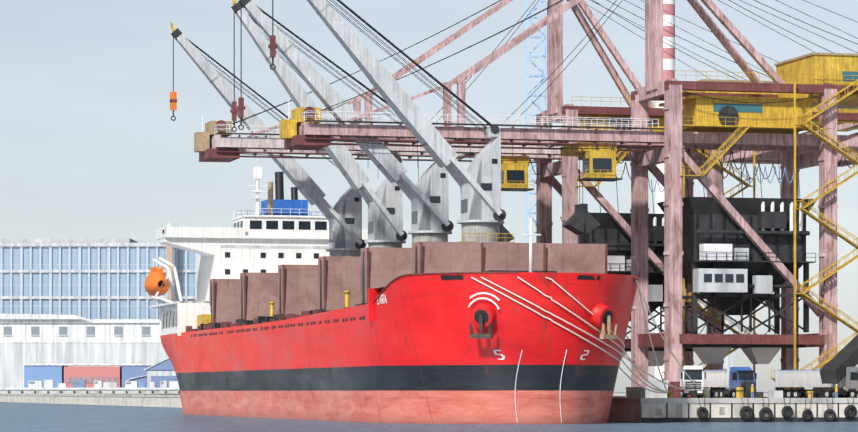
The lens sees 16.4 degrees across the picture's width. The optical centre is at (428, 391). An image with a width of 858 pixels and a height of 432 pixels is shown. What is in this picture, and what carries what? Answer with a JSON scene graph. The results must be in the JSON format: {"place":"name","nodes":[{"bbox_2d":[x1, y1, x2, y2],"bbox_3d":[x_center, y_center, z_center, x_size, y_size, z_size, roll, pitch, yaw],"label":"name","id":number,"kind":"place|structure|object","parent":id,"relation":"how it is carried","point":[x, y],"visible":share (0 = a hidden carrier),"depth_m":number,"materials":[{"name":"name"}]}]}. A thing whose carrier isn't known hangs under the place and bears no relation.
{"place":"outdoors","nodes":[
{"label":"outdoors","id":0,"kind":"place"},
{"bbox_2d":[0,392,857,431],"bbox_3d":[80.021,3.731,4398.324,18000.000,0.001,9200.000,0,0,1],"label":"harbour water","id":1,"kind":"structure","parent":0,"point":[30,417],"depth_m":323.87,"materials":[{"name":"liquid"}]},
{"bbox_2d":[0,358,179,392],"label":"quay and sheds","id":2,"kind":"structure","parent":1,"relation":"in","point":[160,377],"depth_m":1537.03,"materials":[{"name":"metal"}]},
{"bbox_2d":[0,314,168,387],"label":"warehouse","id":3,"kind":"structure","parent":2,"relation":"on","point":[45,339],"depth_m":1652.79,"materials":[{"name":"grey"}]},
{"bbox_2d":[0,238,196,318],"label":"glass office block","id":4,"kind":"structure","parent":2,"relation":"on","point":[96,278],"depth_m":1803.20,"materials":[{"name":"blue glass"}]},
{"bbox_2d":[150,218,638,423],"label":"bulk carrier","id":5,"kind":"object","parent":1,"relation":"in","point":[427,333],"visible":0.98,"depth_m":346.04,"materials":[{"name":"paint"}]},
{"bbox_2d":[144,155,367,303],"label":"ship superstructure","id":6,"kind":"object","parent":5,"relation":"on","point":[274,233],"visible":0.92,"depth_m":494.64,"materials":[{"name":"white metal"}]},
{"bbox_2d":[166,245,172,302],"bbox_3d":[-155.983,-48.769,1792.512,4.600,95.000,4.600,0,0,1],"label":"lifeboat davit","id":7,"kind":"object","parent":6,"relation":"attached to","point":[169,253],"visible":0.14,"depth_m":1790.62,"materials":[{"name":"beige metal"}]},
{"bbox_2d":[170,22,365,256],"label":"deck crane","id":8,"kind":"object","parent":5,"relation":"on","point":[343,215],"visible":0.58,"depth_m":434.81,"materials":[{"name":"metal"}]},
{"bbox_2d":[230,0,406,247],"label":"deck crane","id":9,"kind":"object","parent":5,"relation":"on","point":[384,201],"visible":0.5,"depth_m":410.86,"materials":[{"name":"metal"}]},
{"bbox_2d":[237,0,453,247],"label":"deck crane","id":10,"kind":"object","parent":5,"relation":"on","point":[427,194],"visible":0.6,"depth_m":386.39,"materials":[{"name":"metal"}]},
{"bbox_2d":[268,0,514,242],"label":"deck crane","id":11,"kind":"object","parent":5,"relation":"on","point":[482,212],"visible":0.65,"depth_m":362.44,"materials":[{"name":"metal"}]},
{"bbox_2d":[471,276,694,392],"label":"mooring lines","id":12,"kind":"object","parent":5,"relation":"on","point":[634,365],"visible":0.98,"depth_m":342.12,"materials":[{"name":"beige fabric"}]},
{"bbox_2d":[0,391,857,421],"bbox_3d":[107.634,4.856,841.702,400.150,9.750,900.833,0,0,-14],"label":"quay pier","id":13,"kind":"structure","parent":0,"point":[669,408],"depth_m":361.43,"materials":[{"name":"concrete"}]},
{"bbox_2d":[194,0,857,388],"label":"ship unloader","id":14,"kind":"object","parent":13,"relation":"on","point":[214,142],"visible":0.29,"depth_m":430.29,"materials":[{"name":"metal"}]},
{"bbox_2d":[279,0,857,397],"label":"ship unloader","id":15,"kind":"object","parent":13,"relation":"on","point":[727,256],"visible":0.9,"depth_m":396.13,"materials":[{"name":"metal"}]},
{"bbox_2d":[680,366,705,397],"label":"tipper truck","id":16,"kind":"object","parent":13,"relation":"on","point":[695,373],"visible":0.9,"depth_m":362.67,"materials":[{"name":"metal"}]},
{"bbox_2d":[692,367,756,397],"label":"tipper truck","id":17,"kind":"object","parent":13,"relation":"on","point":[732,378],"visible":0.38,"depth_m":383.13,"materials":[{"name":"metal"}]},
{"bbox_2d":[644,334,857,397],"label":"quay equipment","id":18,"kind":"object","parent":13,"relation":"on","point":[833,370],"visible":0.69,"depth_m":381.51,"materials":[{"name":"white metal"}]},
{"bbox_2d":[773,367,857,397],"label":"tipper truck","id":19,"kind":"object","parent":13,"relation":"on","point":[806,378],"visible":0.73,"depth_m":386.69,"materials":[{"name":"metal"}]},
{"bbox_2d":[0,0,857,391],"label":"sky","id":20,"kind":"structure","parent":0,"point":[91,146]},
{"bbox_2d":[526,0,735,379],"bbox_3d":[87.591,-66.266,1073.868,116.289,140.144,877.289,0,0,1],"label":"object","id":21,"kind":"structure","parent":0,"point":[668,73],"depth_m":894.91,"materials":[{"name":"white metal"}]}
]}

